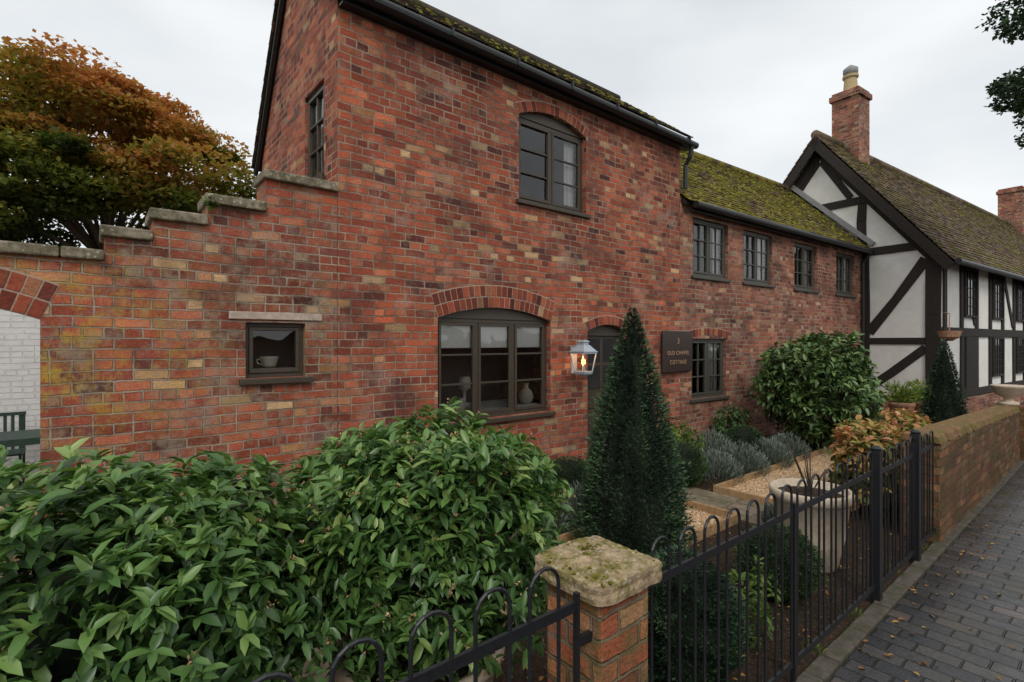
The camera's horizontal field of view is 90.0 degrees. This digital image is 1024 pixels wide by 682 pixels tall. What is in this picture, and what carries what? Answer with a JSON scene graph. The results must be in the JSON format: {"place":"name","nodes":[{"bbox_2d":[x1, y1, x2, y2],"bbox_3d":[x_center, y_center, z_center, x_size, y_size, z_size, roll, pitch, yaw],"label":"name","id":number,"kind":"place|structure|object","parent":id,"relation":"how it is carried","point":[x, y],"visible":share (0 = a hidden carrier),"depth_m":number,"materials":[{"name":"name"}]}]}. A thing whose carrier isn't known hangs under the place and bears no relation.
{"place":"outdoors","nodes":[
{"label":"outdoors","id":0,"kind":"place"},
{"bbox_2d":[0,309,39,478],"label":"wall","id":1,"kind":"structure","parent":0,"point":[19,362],"depth_m":6.37,"materials":[{"name":"white brick"}]},
{"bbox_2d":[0,483,763,681],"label":"flagstone paving","id":2,"kind":"structure","parent":0,"point":[706,497],"depth_m":5.38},
{"bbox_2d":[0,411,25,487],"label":"garden chair","id":3,"kind":"object","parent":2,"relation":"on","point":[19,452],"visible":0.68,"depth_m":6.10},
{"bbox_2d":[0,429,39,446],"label":"garden table","id":4,"kind":"object","parent":2,"relation":"on","point":[18,438],"depth_m":5.32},
{"bbox_3d":[-1.205,1.530,1.624,0.714,0.440,0.714,0,0,-39],"label":"plant pot","id":5,"kind":"object","parent":2,"relation":"on","visible":0},
{"bbox_2d":[0,437,340,681],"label":"laurel bush","id":6,"kind":"object","parent":5,"relation":"in","point":[133,576],"visible":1,"depth_m":1.38,"materials":[{"name":"green plant"}]},
{"bbox_2d":[0,0,1023,247],"label":"sky","id":7,"kind":"structure","parent":0,"point":[751,81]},
{"bbox_2d":[311,402,1023,681],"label":"ground","id":8,"kind":"structure","parent":0,"point":[539,665],"depth_m":3.36,"materials":[{"name":"soil"}]},
{"bbox_2d":[0,28,258,250],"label":"maple tree","id":9,"kind":"object","parent":8,"relation":"on","point":[150,142],"visible":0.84,"depth_m":7.19,"materials":[{"name":"orange plant"}]},
{"bbox_2d":[0,179,336,552],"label":"wall","id":10,"kind":"structure","parent":8,"relation":"on","point":[143,349],"depth_m":3.85,"materials":[{"name":"brick"}]},
{"bbox_2d":[0,269,57,318],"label":"arch bricks","id":11,"kind":"object","parent":10,"relation":"attached to","point":[31,288],"visible":1,"depth_m":3.27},
{"bbox_2d":[0,267,59,318],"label":"arch mortar","id":12,"kind":"object","parent":10,"relation":"attached to","point":[32,297],"visible":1,"depth_m":3.27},
{"bbox_2d":[0,168,337,260],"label":"coping","id":13,"kind":"object","parent":10,"relation":"on","point":[21,248],"visible":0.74,"depth_m":3.72,"materials":[{"name":"stone"}]},
{"bbox_2d":[253,327,293,366],"bbox_3d":[-2.187,0.075,4.525,0.865,0.850,0.500,0,0,-39],"label":"room","id":14,"kind":"object","parent":10,"relation":"attached to","point":[280,344],"visible":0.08,"depth_m":4.82,"materials":[{"name":"paint"}]},
{"bbox_2d":[246,322,302,377],"bbox_3d":[-1.999,0.075,4.297,0.465,0.450,0.082,0,0,-39],"label":"window","id":15,"kind":"structure","parent":10,"relation":"on","point":[297,368],"depth_m":4.27,"materials":[{"name":"brown paint"}]},
{"bbox_2d":[246,322,302,377],"bbox_3d":[-1.999,0.075,4.297,0.465,0.450,0.082,0,0,-39],"label":"window frame","id":16,"kind":"structure","parent":15,"relation":"in","point":[297,370],"depth_m":4.27,"materials":[{"name":"brown paint"}]},
{"bbox_2d":[229,311,321,320],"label":"lintel","id":17,"kind":"structure","parent":10,"relation":"attached to","point":[271,315],"depth_m":4.20,"materials":[{"name":"stone"}]},
{"bbox_2d":[239,376,312,385],"bbox_3d":[-1.950,0.327,4.237,0.565,0.047,0.115,0,0,-39],"label":"window sill","id":18,"kind":"structure","parent":10,"relation":"attached to","point":[261,381],"depth_m":4.18,"materials":[{"name":"brown paint"}]},
{"bbox_2d":[262,0,325,176],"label":"gable wall","id":19,"kind":"structure","parent":8,"relation":"on","point":[300,77],"depth_m":5.46,"materials":[{"name":"red brick"}]},
{"bbox_2d":[253,0,283,175],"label":"bargeboard","id":20,"kind":"object","parent":19,"relation":"attached to","point":[278,18],"visible":0.89,"depth_m":6.10,"materials":[{"name":"black wood"}]},
{"bbox_2d":[254,0,285,171],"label":"roof back deck","id":21,"kind":"structure","parent":19,"relation":"on","point":[260,168],"depth_m":6.15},
{"bbox_2d":[308,83,323,177],"bbox_3d":[-1.898,-2.015,5.066,0.082,0.930,0.560,0,0,-39],"label":"window frame","id":22,"kind":"object","parent":19,"relation":"attached to","point":[316,97],"visible":0.42,"depth_m":5.14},
{"bbox_2d":[332,601,504,681],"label":"plant pot","id":23,"kind":"object","parent":8,"relation":"on","point":[340,675],"visible":0.12,"depth_m":2.08,"materials":[{"name":"stone"}]},
{"bbox_2d":[252,396,574,681],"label":"laurel bush","id":24,"kind":"object","parent":23,"relation":"in","point":[405,536],"visible":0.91,"depth_m":1.94,"materials":[{"name":"green plant"}]},
{"bbox_2d":[326,0,679,517],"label":"front wall","id":25,"kind":"structure","parent":8,"relation":"on","point":[422,154],"depth_m":5.36,"materials":[{"name":"red brick"}]},
{"bbox_2d":[441,347,533,403],"bbox_3d":[-0.585,0.305,6.242,1.980,1.490,1.100,0,0,-39],"label":"room","id":26,"kind":"object","parent":25,"relation":"attached to","point":[493,368],"visible":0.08,"depth_m":6.93,"materials":[{"name":"paint"}]},
{"bbox_2d":[441,398,539,413],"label":"sill","id":27,"kind":"structure","parent":25,"relation":"attached to","point":[494,404],"depth_m":6.18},
{"bbox_2d":[518,383,533,403],"bbox_3d":[0.169,0.642,6.286,0.196,0.245,0.196,0,0,-39],"label":"vase","id":28,"kind":"object","parent":27,"relation":"on","point":[525,395],"visible":1,"depth_m":6.22,"materials":[{"name":"grey ceramic"}]},
{"bbox_2d":[438,308,544,320],"bbox_3d":[-0.201,-0.311,5.774,1.578,0.138,0.062,0,0,-39],"label":"arch board","id":29,"kind":"object","parent":25,"relation":"attached to","point":[493,313],"visible":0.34,"depth_m":5.73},
{"bbox_2d":[438,318,545,421],"bbox_3d":[-0.207,0.305,5.782,1.580,1.090,0.082,0,0,-39],"label":"window frame","id":30,"kind":"object","parent":25,"relation":"attached to","point":[511,408],"visible":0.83,"depth_m":5.81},
{"bbox_2d":[441,325,539,347],"bbox_3d":[-0.220,-0.077,5.798,1.475,0.305,0.010,0,0,-39],"label":"blind","id":31,"kind":"object","parent":30,"relation":"attached to","point":[452,336],"visible":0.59,"depth_m":5.75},
{"bbox_2d":[431,285,554,320],"bbox_3d":[-0.146,-0.430,5.708,1.740,0.381,0.013,0,0,-39],"label":"arch mortar","id":32,"kind":"object","parent":25,"relation":"attached to","point":[491,296],"visible":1,"depth_m":5.63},
{"bbox_2d":[432,286,554,320],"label":"arch bricks","id":33,"kind":"object","parent":25,"relation":"attached to","point":[493,301],"visible":1,"depth_m":5.62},
{"bbox_2d":[436,411,555,429],"bbox_3d":[-0.155,0.876,5.719,1.680,0.047,0.125,0,0,-39],"label":"window sill","id":34,"kind":"structure","parent":25,"relation":"attached to","point":[519,417],"depth_m":5.82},
{"bbox_2d":[521,126,563,204],"bbox_3d":[0.077,-2.125,6.787,1.535,1.390,1.100,0,0,-39],"label":"room","id":35,"kind":"object","parent":25,"relation":"attached to","point":[531,163],"visible":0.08,"depth_m":7.50,"materials":[{"name":"paint"}]},
{"bbox_2d":[519,113,581,139],"bbox_3d":[0.462,-2.691,6.318,1.133,0.138,0.062,0,0,-39],"label":"arch board","id":36,"kind":"object","parent":25,"relation":"attached to","point":[549,122],"visible":0.85,"depth_m":6.28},
{"bbox_2d":[519,117,581,212],"bbox_3d":[0.456,-2.125,6.326,1.135,0.990,0.082,0,0,-39],"label":"window frame","id":37,"kind":"object","parent":25,"relation":"attached to","point":[548,155],"visible":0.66,"depth_m":6.31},
{"bbox_2d":[564,141,573,206],"bbox_3d":[0.409,-2.125,6.379,1.050,0.990,0.030,0,0,-39],"label":"curtain","id":38,"kind":"object","parent":37,"relation":"attached to","point":[568,174],"visible":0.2,"depth_m":6.66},
{"bbox_2d":[516,101,588,136],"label":"arch bricks","id":39,"kind":"object","parent":25,"relation":"attached to","point":[559,113],"visible":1,"depth_m":6.20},
{"bbox_2d":[516,198,590,218],"bbox_3d":[0.507,-1.603,6.263,1.235,0.047,0.125,0,0,-39],"label":"window sill","id":40,"kind":"structure","parent":25,"relation":"attached to","point":[549,207],"depth_m":6.17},
{"bbox_2d":[569,340,597,376],"bbox_3d":[0.869,0.215,6.347,0.250,0.450,0.295,0,0,-39],"label":"wall lantern","id":41,"kind":"object","parent":25,"relation":"attached to","point":[583,347],"depth_m":6.30,"materials":[{"name":"metal"}]},
{"bbox_2d":[587,325,621,471],"bbox_3d":[1.284,0.761,6.913,0.840,1.978,0.295,0,0,-39],"label":"door","id":42,"kind":"structure","parent":25,"relation":"attached to","point":[601,332],"depth_m":6.94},
{"bbox_2d":[586,316,629,329],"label":"arch bricks","id":43,"kind":"object","parent":25,"relation":"attached to","point":[607,320],"visible":0.86,"depth_m":6.82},
{"bbox_2d":[662,331,691,372],"bbox_3d":[2.528,0.160,7.856,0.800,0.620,0.064,0,0,-39],"label":"house sign","id":44,"kind":"object","parent":25,"relation":"attached to","point":[676,351],"visible":1,"depth_m":7.81,"materials":[{"name":"grey metal"}]},
{"bbox_2d":[548,455,588,505],"bbox_3d":[0.628,1.492,5.471,0.633,0.518,0.631,0,0,-39],"label":"box ball","id":45,"kind":"object","parent":8,"relation":"on","point":[571,471],"visible":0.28,"depth_m":5.34,"materials":[{"name":"green plant"}]},
{"bbox_2d":[554,478,597,530],"bbox_3d":[0.695,1.520,4.837,0.654,0.458,0.668,0,0,-39],"label":"lavender","id":46,"kind":"object","parent":8,"relation":"on","point":[573,498],"visible":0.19,"depth_m":4.77,"materials":[{"name":"grey plant"}]},
{"bbox_2d":[449,499,737,626],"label":"gravel path","id":47,"kind":"structure","parent":8,"relation":"on","point":[700,512],"depth_m":4.86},
{"bbox_2d":[534,535,662,681],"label":"brick pier","id":48,"kind":"structure","parent":8,"relation":"on","point":[610,581],"depth_m":1.69,"materials":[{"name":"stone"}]},
{"bbox_2d":[251,566,591,681],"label":"iron gate","id":49,"kind":"structure","parent":48,"relation":"attached to","point":[474,654],"depth_m":1.38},
{"bbox_2d":[565,305,697,560],"bbox_3d":[0.977,0.731,4.234,1.064,2.054,1.067,0,0,24],"label":"yew cone","id":50,"kind":"object","parent":8,"relation":"on","point":[634,500],"visible":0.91,"depth_m":4.03,"materials":[{"name":"green plant"}]},
{"bbox_2d":[319,472,1022,681],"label":"fallen leaves","id":51,"kind":"object","parent":8,"relation":"on","point":[742,674],"visible":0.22,"depth_m":3.23,"materials":[{"name":"brown plant"}]},
{"bbox_2d":[663,419,706,453],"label":"lime shrub","id":52,"kind":"object","parent":8,"relation":"on","point":[678,434],"visible":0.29,"depth_m":6.84,"materials":[{"name":"green plant"}]},
{"bbox_2d":[662,440,708,487],"bbox_3d":[2.031,1.473,6.138,0.672,0.569,0.649,0,0,-39],"label":"box ball","id":53,"kind":"object","parent":8,"relation":"on","point":[694,473],"visible":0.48,"depth_m":5.96,"materials":[{"name":"green plant"}]},
{"bbox_2d":[645,543,761,681],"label":"yew bush","id":54,"kind":"object","parent":8,"relation":"on","point":[660,631],"visible":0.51,"depth_m":2.46,"materials":[{"name":"green plant"}]},
{"bbox_2d":[693,428,737,464],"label":"lavender","id":55,"kind":"object","parent":8,"relation":"on","point":[716,441],"visible":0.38,"depth_m":7.10,"materials":[{"name":"grey plant"}]},
{"bbox_2d":[699,445,745,486],"bbox_3d":[2.516,1.522,6.402,0.784,0.451,0.779,0,0,-39],"label":"lavender","id":56,"kind":"object","parent":8,"relation":"on","point":[728,463],"visible":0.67,"depth_m":6.26,"materials":[{"name":"grey plant"}]},
{"bbox_2d":[711,402,753,445],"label":"climbing shrub","id":57,"kind":"object","parent":8,"relation":"on","point":[721,423],"visible":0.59,"depth_m":8.12,"materials":[{"name":"green plant"}]},
{"bbox_2d":[708,439,770,478],"bbox_3d":[3.006,1.513,6.740,0.771,0.470,0.778,0,0,-39],"label":"lavender","id":58,"kind":"object","parent":8,"relation":"on","point":[741,454],"visible":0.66,"depth_m":6.63,"materials":[{"name":"grey plant"}]},
{"bbox_2d":[721,424,766,461],"bbox_3d":[3.362,1.479,7.408,0.638,0.544,0.638,0,0,-39],"label":"box ball","id":59,"kind":"object","parent":8,"relation":"on","point":[746,433],"visible":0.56,"depth_m":7.29,"materials":[{"name":"green plant"}]},
{"bbox_2d":[722,555,780,651],"bbox_3d":[1.356,1.517,2.981,0.573,0.524,0.380,0,0,-62],"label":"lime shrub","id":60,"kind":"object","parent":8,"relation":"on","point":[733,574],"visible":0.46,"depth_m":2.93,"materials":[{"name":"green plant"}]},
{"bbox_2d":[746,436,794,470],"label":"lavender","id":61,"kind":"object","parent":8,"relation":"on","point":[772,454],"visible":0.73,"depth_m":7.02,"materials":[{"name":"grey plant"}]},
{"bbox_2d":[713,446,834,503],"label":"gravel path","id":62,"kind":"structure","parent":8,"relation":"on","point":[757,489],"depth_m":6.44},
{"bbox_2d":[680,150,875,446],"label":"brick cottage","id":63,"kind":"structure","parent":8,"relation":"on","point":[766,263],"depth_m":9.43,"materials":[{"name":"brick"},{"name":"tile"},{"name":"grey painted wood"}]},
{"bbox_2d":[691,339,722,398],"bbox_3d":[3.208,0.445,8.507,0.990,0.970,0.082,0,0,-36],"label":"window frame","id":64,"kind":"structure","parent":63,"relation":"in","point":[705,359],"depth_m":8.50,"materials":[{"name":"grey paint"}]},
{"bbox_2d":[693,218,724,278],"bbox_3d":[3.244,-1.515,8.534,1.011,0.930,0.082,0,0,-36],"label":"window frame","id":65,"kind":"structure","parent":63,"relation":"in","point":[707,225],"depth_m":8.53,"materials":[{"name":"grey paint"}]},
{"bbox_2d":[743,230,769,284],"bbox_3d":[4.459,-1.515,9.429,1.020,0.930,0.082,0,0,-36],"label":"window frame","id":66,"kind":"structure","parent":63,"relation":"in","point":[754,236],"depth_m":9.42,"materials":[{"name":"grey paint"}]},
{"bbox_2d":[794,243,813,289],"bbox_3d":[5.966,-1.515,10.540,0.975,0.930,0.082,0,0,-36],"label":"window frame","id":67,"kind":"structure","parent":63,"relation":"in","point":[801,247],"depth_m":10.54,"materials":[{"name":"grey paint"}]},
{"bbox_2d":[836,253,851,294],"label":"window frame","id":68,"kind":"structure","parent":63,"relation":"in","point":[840,257],"depth_m":11.70,"materials":[{"name":"grey paint"}]},
{"bbox_2d":[731,523,829,603],"bbox_3d":[1.827,1.497,3.477,0.616,0.506,0.646,0,0,-39],"label":"box ball","id":69,"kind":"object","parent":8,"relation":"on","point":[770,557],"visible":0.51,"depth_m":3.35,"materials":[{"name":"green plant"}]},
{"bbox_2d":[766,431,812,461],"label":"lavender","id":70,"kind":"object","parent":8,"relation":"on","point":[799,444],"visible":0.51,"depth_m":7.51,"materials":[{"name":"grey plant"}]},
{"bbox_2d":[648,429,934,681],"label":"iron fence","id":71,"kind":"object","parent":8,"relation":"on","point":[874,590],"visible":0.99,"depth_m":2.60,"materials":[{"name":"metal"}]},
{"bbox_2d":[882,437,915,583],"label":"iron gate","id":72,"kind":"structure","parent":71,"relation":"attached to","point":[911,457],"depth_m":3.77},
{"bbox_2d":[768,478,854,573],"bbox_3d":[2.341,1.450,4.019,0.588,0.600,0.588,0,0,-39],"label":"plant pot","id":73,"kind":"object","parent":8,"relation":"on","point":[776,486],"visible":0.52,"depth_m":3.82,"materials":[{"name":"stone"}]},
{"bbox_2d":[785,438,824,492],"bbox_3d":[2.280,1.003,4.028,0.288,0.417,0.356,0,0,-6],"label":"potted plant","id":74,"kind":"object","parent":73,"relation":"on","point":[808,478],"visible":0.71,"depth_m":3.97,"materials":[{"name":"brown plant"}]},
{"bbox_2d":[748,329,888,452],"bbox_3d":[4.907,0.791,8.085,2.352,1.944,1.862,0,0,-39],"label":"camellia bush","id":75,"kind":"object","parent":8,"relation":"on","point":[804,385],"visible":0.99,"depth_m":7.62,"materials":[{"name":"green plant"}]},
{"bbox_2d":[827,415,904,519],"bbox_3d":[3.792,1.275,5.391,1.664,0.968,0.822,0,0,-39],"label":"hydrangea bush","id":76,"kind":"object","parent":8,"relation":"on","point":[857,442],"visible":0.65,"depth_m":5.13,"materials":[{"name":"brown plant"}]},
{"bbox_2d":[864,406,932,435],"bbox_3d":[5.023,1.306,6.449,1.591,0.904,0.885,0,0,-39],"label":"hydrangea bush","id":77,"kind":"object","parent":8,"relation":"on","point":[908,420],"visible":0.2,"depth_m":6.38,"materials":[{"name":"beige plant"}]},
{"bbox_2d":[888,401,915,427],"bbox_3d":[7.218,1.440,9.488,0.420,0.620,0.420,0,0,-39],"label":"plant pot","id":78,"kind":"object","parent":8,"relation":"on","point":[901,405],"visible":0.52,"depth_m":9.34,"materials":[{"name":"ceramic"}]},
{"bbox_2d":[877,378,927,403],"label":"fern","id":79,"kind":"object","parent":78,"relation":"on","point":[901,394],"visible":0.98,"depth_m":9.42,"materials":[{"name":"green plant"}]},
{"bbox_2d":[793,155,1022,394],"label":"render walls","id":80,"kind":"structure","parent":8,"relation":"on","point":[889,272],"depth_m":11.86,"materials":[{"name":"paint"}]},
{"bbox_2d":[782,135,814,183],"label":"roof back","id":81,"kind":"structure","parent":80,"relation":"on","point":[797,161],"depth_m":13.21,"materials":[{"name":"brown tile"}]},
{"bbox_2d":[829,85,871,163],"bbox_3d":[9.238,-5.500,13.972,0.760,2.500,0.760,0,0,-34],"label":"chimney stack","id":82,"kind":"object","parent":81,"relation":"on","point":[851,117],"visible":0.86,"depth_m":13.71,"materials":[{"name":"red brick"}]},
{"bbox_2d":[842,72,858,90],"bbox_3d":[9.238,-6.990,13.972,0.400,0.480,0.400,0,0,-34],"label":"chimney pot","id":83,"kind":"object","parent":82,"relation":"on","point":[850,80],"visible":0.75,"depth_m":13.84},
{"bbox_2d":[996,186,1023,234],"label":"chimney stack","id":84,"kind":"object","parent":81,"relation":"on","point":[1011,204],"visible":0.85,"depth_m":22.77,"materials":[{"name":"red brick"}]},
{"bbox_2d":[784,137,954,269],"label":"bargeboards","id":85,"kind":"object","parent":80,"relation":"attached to","point":[898,222],"visible":0.64,"depth_m":12.00,"materials":[{"name":"black wood"}]},
{"bbox_2d":[814,134,1023,275],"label":"roof front","id":86,"kind":"structure","parent":80,"relation":"on","point":[927,199],"depth_m":13.77,"materials":[{"name":"brown tile"}]},
{"bbox_2d":[811,130,1012,225],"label":"ridge tiles","id":87,"kind":"object","parent":86,"relation":"attached to","point":[820,134],"visible":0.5,"depth_m":16.08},
{"bbox_2d":[824,139,1023,273],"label":"moss clumps","id":88,"kind":"object","parent":86,"relation":"on","point":[952,245],"visible":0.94,"depth_m":14.18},
{"bbox_2d":[955,258,1023,280],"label":"gutter","id":89,"kind":"object","parent":86,"relation":"attached to","point":[965,262],"visible":1,"depth_m":11.53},
{"bbox_2d":[821,141,1021,280],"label":"roof front deck","id":90,"kind":"structure","parent":80,"relation":"on","point":[873,188],"depth_m":11.78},
{"bbox_2d":[937,312,961,340],"bbox_3d":[8.769,-0.305,10.394,0.809,0.610,0.392,0,0,-73],"label":"hanging basket","id":91,"kind":"object","parent":80,"relation":"hanging from","point":[949,335],"visible":0.95,"depth_m":10.09,"materials":[{"name":"wicker"}]},
{"bbox_2d":[964,337,978,397],"bbox_3d":[10.803,0.830,12.040,0.900,1.840,0.055,0,0,-34],"label":"front door","id":92,"kind":"structure","parent":80,"relation":"attached to","point":[971,362],"depth_m":11.96,"materials":[{"name":"black wood"}]},
{"bbox_2d":[796,460,1023,681],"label":"kerb edging","id":93,"kind":"object","parent":8,"relation":"on","point":[842,648],"visible":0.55,"depth_m":3.33,"materials":[{"name":"concrete"}]},
{"bbox_2d":[917,337,971,423],"bbox_3d":[6.935,0.851,8.223,0.875,1.816,0.947,0,0,-39],"label":"yew cone","id":94,"kind":"object","parent":8,"relation":"on","point":[944,401],"visible":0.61,"depth_m":8.14,"materials":[{"name":"green plant"}]},
{"bbox_2d":[877,392,1023,412],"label":"brick plinth","id":95,"kind":"structure","parent":8,"relation":"on","point":[980,402],"depth_m":12.42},
{"bbox_2d":[797,162,1023,396],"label":"timber frame","id":96,"kind":"object","parent":95,"relation":"on","point":[935,284],"visible":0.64,"depth_m":11.75,"materials":[{"name":"black wood"}]},
{"bbox_2d":[964,267,977,317],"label":"window frame","id":97,"kind":"object","parent":96,"relation":"attached to","point":[966,269],"visible":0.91,"depth_m":11.94,"materials":[{"name":"black wood"}]},
{"bbox_2d":[968,270,975,315],"bbox_3d":[10.717,-1.125,11.972,0.820,1.050,0.001,0,0,-34],"label":"leaded glass","id":98,"kind":"object","parent":97,"relation":"attached to","point":[971,293],"visible":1,"depth_m":12.02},
{"bbox_2d":[992,274,1003,319],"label":"window frame","id":99,"kind":"object","parent":96,"relation":"attached to","point":[997,301],"visible":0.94,"depth_m":13.20,"materials":[{"name":"black wood"}]},
{"bbox_2d":[992,337,1003,376],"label":"window frame","id":100,"kind":"object","parent":96,"relation":"attached to","point":[993,360],"visible":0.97,"depth_m":13.20,"materials":[{"name":"black wood"}]},
{"bbox_2d":[1016,280,1023,321],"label":"window frame","id":101,"kind":"object","parent":96,"relation":"attached to","point":[1017,300],"visible":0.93,"depth_m":14.34,"materials":[{"name":"black wood"}]},
{"bbox_2d":[1016,337,1023,372],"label":"window frame","id":102,"kind":"object","parent":96,"relation":"attached to","point":[1017,354],"visible":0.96,"depth_m":14.34,"materials":[{"name":"black wood"}]},
{"bbox_2d":[901,402,1023,542],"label":"wall","id":103,"kind":"structure","parent":8,"relation":"on","point":[972,469],"depth_m":5.07,"materials":[{"name":"brick"}]},
{"bbox_2d":[900,405,1019,444],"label":"coping bricks","id":104,"kind":"object","parent":103,"relation":"on","point":[945,431],"visible":0.98,"depth_m":5.32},
{"bbox_2d":[990,384,1023,405],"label":"stone urn","id":105,"kind":"object","parent":103,"relation":"on","point":[1008,393],"visible":1,"depth_m":7.58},
{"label":"rear walls","id":106,"kind":"object","parent":8,"relation":"on","visible":0},
{"bbox_2d":[251,0,277,168],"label":"roof back","id":107,"kind":"structure","parent":106,"relation":"attached to","point":[265,77],"depth_m":6.16,"materials":[{"name":"tile"}]},
{"bbox_2d":[388,0,693,137],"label":"roof front","id":108,"kind":"structure","parent":106,"relation":"on","point":[410,6],"depth_m":6.15,"materials":[{"name":"tile"}]},
{"bbox_2d":[408,0,620,98],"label":"ridge","id":109,"kind":"structure","parent":108,"relation":"on","point":[476,29],"depth_m":7.41,"materials":[{"name":"tile"}]},
{"bbox_2d":[339,0,698,188],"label":"gutter","id":110,"kind":"object","parent":108,"relation":"attached to","point":[400,19],"visible":1,"depth_m":5.58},
{"bbox_2d":[397,0,678,129],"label":"moss clumps","id":111,"kind":"object","parent":108,"relation":"on","point":[539,64],"visible":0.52,"depth_m":6.83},
{"bbox_2d":[827,464,1023,681],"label":"path","id":112,"kind":"structure","parent":0,"point":[983,651],"depth_m":3.21,"materials":[{"name":"brick"}]},
{"bbox_2d":[975,0,1023,149],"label":"conifer tree","id":113,"kind":"object","parent":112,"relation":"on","point":[1004,90],"visible":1,"depth_m":8.60,"materials":[{"name":"green plant"}]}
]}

